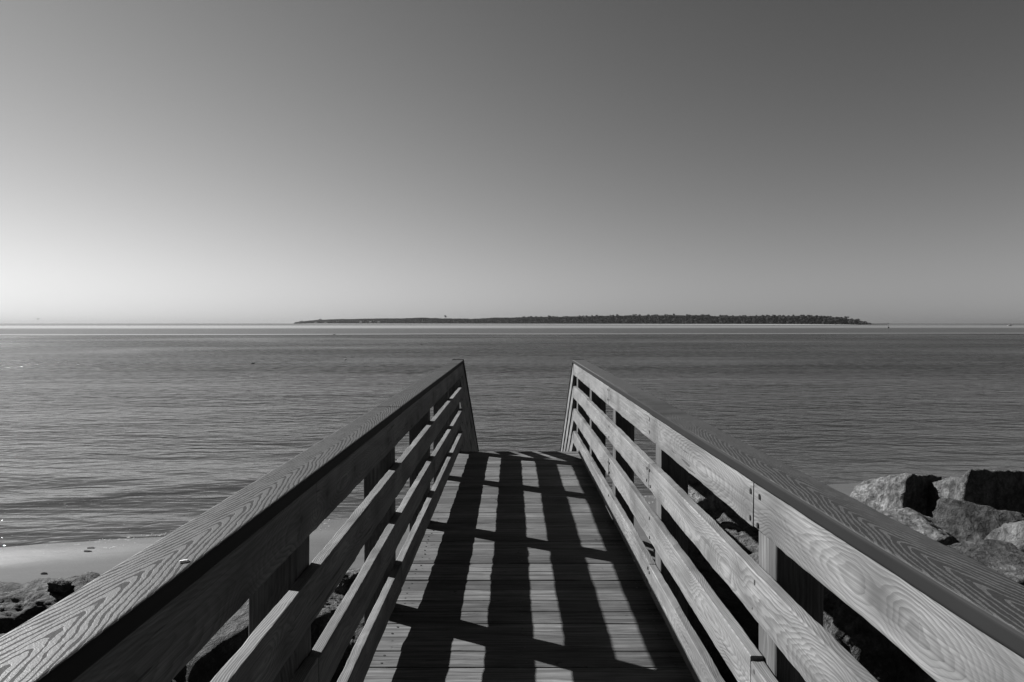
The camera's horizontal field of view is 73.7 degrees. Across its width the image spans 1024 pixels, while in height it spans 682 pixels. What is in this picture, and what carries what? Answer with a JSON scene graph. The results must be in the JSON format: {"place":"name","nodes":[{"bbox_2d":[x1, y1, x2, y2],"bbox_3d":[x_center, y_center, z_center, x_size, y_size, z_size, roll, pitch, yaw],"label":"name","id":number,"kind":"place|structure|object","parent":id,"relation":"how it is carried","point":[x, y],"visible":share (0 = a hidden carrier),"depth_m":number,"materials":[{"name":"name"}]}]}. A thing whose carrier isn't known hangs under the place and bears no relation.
{"place":"outdoors","nodes":[
{"label":"outdoors","id":0,"kind":"place"},
{"bbox_2d":[6,503,649,549],"bbox_3d":[-3.551,3.171,11.532,19.976,0.049,1.154,0,2,-17],"label":"sea foam","id":1,"kind":"object","parent":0,"point":[161,534],"visible":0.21,"depth_m":11.02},
{"bbox_2d":[0,483,860,681],"bbox_3d":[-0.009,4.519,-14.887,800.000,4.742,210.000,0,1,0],"label":"beach","id":2,"kind":"structure","parent":0,"point":[23,564],"depth_m":10.19,"materials":[{"name":"grey sand"}]},
{"bbox_2d":[0,571,99,633],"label":"boulder","id":3,"kind":"object","parent":2,"relation":"on","point":[20,604],"visible":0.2,"depth_m":5.02,"materials":[{"name":"stone"}]},
{"bbox_2d":[47,579,71,592],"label":"stone","id":4,"kind":"object","parent":3,"relation":"on","point":[61,586],"visible":1,"depth_m":5.03,"materials":[{"name":"stone"}]},
{"bbox_2d":[171,599,248,681],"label":"boulder","id":5,"kind":"object","parent":2,"relation":"on","point":[210,659],"visible":0.21,"depth_m":3.99,"materials":[{"name":"stone"}]},
{"bbox_2d":[0,360,463,681],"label":"timber railing","id":6,"kind":"object","parent":2,"relation":"on","point":[156,611],"visible":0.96,"depth_m":1.81,"materials":[{"name":"grey wood"}]},
{"bbox_2d":[179,559,189,562],"bbox_3d":[-0.594,0.399,1.237,0.019,0.005,0.010,-1,2,-25],"label":"bird dropping","id":7,"kind":"object","parent":6,"relation":"on","point":[184,561],"visible":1,"depth_m":1.23,"materials":[{"name":"white"}]},
{"bbox_2d":[311,608,332,650],"bbox_3d":[-1.564,2.129,4.696,0.674,0.574,0.730,-1,2,-20],"label":"boulder","id":8,"kind":"object","parent":2,"relation":"on","point":[321,621],"visible":0.04,"depth_m":4.59,"materials":[{"name":"stone"}]},
{"bbox_2d":[323,593,344,614],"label":"boulder","id":9,"kind":"object","parent":2,"relation":"on","point":[334,601],"visible":0.06,"depth_m":5.02,"materials":[{"name":"stone"}]},
{"bbox_2d":[333,568,360,595],"bbox_3d":[-1.367,2.085,5.665,0.429,0.411,0.520,0,2,-15],"label":"boulder","id":10,"kind":"object","parent":2,"relation":"on","point":[346,582],"visible":0.1,"depth_m":5.51,"materials":[{"name":"stone"}]},
{"bbox_2d":[332,616,363,678],"bbox_3d":[-1.012,2.151,4.647,0.460,0.439,0.405,21,5,9],"label":"boulder","id":11,"kind":"object","parent":2,"relation":"on","point":[345,657],"visible":0.07,"depth_m":4.53,"materials":[{"name":"stone"}]},
{"bbox_2d":[364,451,694,681],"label":"boardwalk deck","id":12,"kind":"structure","parent":2,"relation":"on","point":[523,568],"depth_m":3.80,"materials":[{"name":"grey wood"}]},
{"bbox_2d":[653,571,758,681],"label":"boulder","id":13,"kind":"object","parent":2,"relation":"on","point":[735,606],"visible":0.18,"depth_m":4.47,"materials":[{"name":"stone"}]},
{"bbox_2d":[688,512,747,571],"bbox_3d":[2.057,1.988,6.149,0.909,0.785,0.715,-1,2,-20],"label":"boulder","id":14,"kind":"object","parent":2,"relation":"on","point":[732,525],"visible":0.13,"depth_m":6.11,"materials":[{"name":"stone"}]},
{"bbox_2d":[733,523,758,554],"bbox_3d":[2.271,1.927,5.830,0.863,0.910,0.858,12,7,29],"label":"boulder","id":15,"kind":"object","parent":2,"relation":"on","point":[746,540],"visible":0.09,"depth_m":5.75,"materials":[{"name":"stone"}]},
{"bbox_2d":[749,552,758,564],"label":"boulder","id":16,"kind":"object","parent":2,"relation":"on","point":[754,556],"depth_m":4.91,"materials":[{"name":"stone"}]},
{"bbox_2d":[572,360,1023,681],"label":"timber railing","id":17,"kind":"object","parent":2,"relation":"on","point":[936,611],"visible":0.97,"depth_m":1.97,"materials":[{"name":"grey wood"}]},
{"bbox_2d":[823,586,838,632],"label":"boulder","id":18,"kind":"object","parent":2,"relation":"on","point":[830,598],"visible":0.02,"depth_m":3.85,"materials":[{"name":"stone"}]},
{"bbox_2d":[830,598,935,681],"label":"boulder","id":19,"kind":"object","parent":2,"relation":"on","point":[876,654],"visible":0.21,"depth_m":3.41,"materials":[{"name":"stone"}]},
{"bbox_2d":[926,469,1023,517],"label":"boulder","id":20,"kind":"object","parent":2,"relation":"on","point":[1000,489],"visible":0.27,"depth_m":6.64,"materials":[{"name":"stone"}]},
{"bbox_2d":[932,498,1023,542],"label":"boulder","id":21,"kind":"object","parent":2,"relation":"on","point":[959,521],"visible":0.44,"depth_m":6.04,"materials":[{"name":"stone"}]},
{"bbox_2d":[945,539,1023,585],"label":"boulder","id":22,"kind":"object","parent":2,"relation":"on","point":[1005,558],"visible":0.27,"depth_m":5.27,"materials":[{"name":"stone"}]},
{"bbox_2d":[984,521,1023,551],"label":"boulder","id":23,"kind":"object","parent":2,"relation":"on","point":[1012,532],"visible":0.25,"depth_m":5.51,"materials":[{"name":"stone"}]},
{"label":"boulder","id":24,"kind":"object","parent":2,"relation":"on","visible":0},
{"bbox_2d":[850,473,941,515],"bbox_3d":[4.184,1.825,7.453,0.778,0.917,0.933,0,2,-10],"label":"boulder","id":25,"kind":"object","parent":24,"relation":"on","point":[900,491],"visible":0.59,"depth_m":7.17,"materials":[{"name":"stone"}]},
{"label":"boulder","id":26,"kind":"object","parent":2,"relation":"on","visible":0},
{"bbox_2d":[879,508,956,545],"bbox_3d":[3.960,1.876,6.236,1.330,0.558,0.663,0,1,0],"label":"boulder","id":27,"kind":"object","parent":26,"relation":"on","point":[918,521],"visible":0.2,"depth_m":6.23,"materials":[{"name":"stone"}]},
{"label":"boulder","id":28,"kind":"object","parent":2,"relation":"on","visible":0},
{"bbox_2d":[653,473,735,553],"bbox_3d":[2.099,1.798,6.927,1.197,0.972,0.821,0,1,0],"label":"boulder","id":29,"kind":"object","parent":28,"relation":"on","point":[708,501],"visible":0.14,"depth_m":6.71,"materials":[{"name":"stone"}]},
{"bbox_2d":[0,323,1023,546],"bbox_3d":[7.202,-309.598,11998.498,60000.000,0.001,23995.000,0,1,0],"label":"sea water","id":30,"kind":"structure","parent":0,"point":[108,431],"depth_m":33.06,"materials":[{"name":"grey liquid"}]},
{"bbox_2d":[0,0,1023,322],"label":"sky","id":31,"kind":"structure","parent":0,"point":[162,161],"materials":[{"name":"grey"}]},
{"bbox_2d":[636,324,848,324],"bbox_3d":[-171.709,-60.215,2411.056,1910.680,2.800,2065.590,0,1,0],"label":"island","id":32,"kind":"structure","parent":0,"point":[741,324],"depth_m":1597.76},
{"bbox_2d":[294,314,871,324],"bbox_3d":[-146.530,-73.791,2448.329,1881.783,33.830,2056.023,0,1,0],"label":"forest","id":33,"kind":"object","parent":32,"relation":"on","point":[692,319],"visible":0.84,"depth_m":1891.55,"materials":[{"name":"black plant"}]},
{"bbox_2d":[872,324,1023,324],"bbox_3d":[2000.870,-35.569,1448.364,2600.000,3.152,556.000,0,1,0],"label":"shore","id":34,"kind":"structure","parent":0,"point":[949,324],"depth_m":1227.32,"materials":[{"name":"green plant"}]},
{"bbox_3d":[0.096,2.362,9.508,1.383,1.866,2.836,0,1,1],"label":"beach stairs","id":35,"kind":"object","parent":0,"visible":0},
{"bbox_2d":[452,359,478,450],"bbox_3d":[-0.641,1.785,9.598,0.196,3.215,3.035,0,1,1],"label":"stair railing","id":36,"kind":"object","parent":35,"relation":"attached to","point":[467,428],"visible":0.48,"depth_m":8.74,"materials":[{"name":"grey wood"}]},
{"bbox_2d":[560,359,583,450],"bbox_3d":[0.836,1.774,9.598,0.197,3.192,3.034,0,1,1],"label":"stair railing","id":37,"kind":"object","parent":35,"relation":"attached to","point":[569,428],"visible":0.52,"depth_m":8.73,"materials":[{"name":"grey wood"}]}
]}

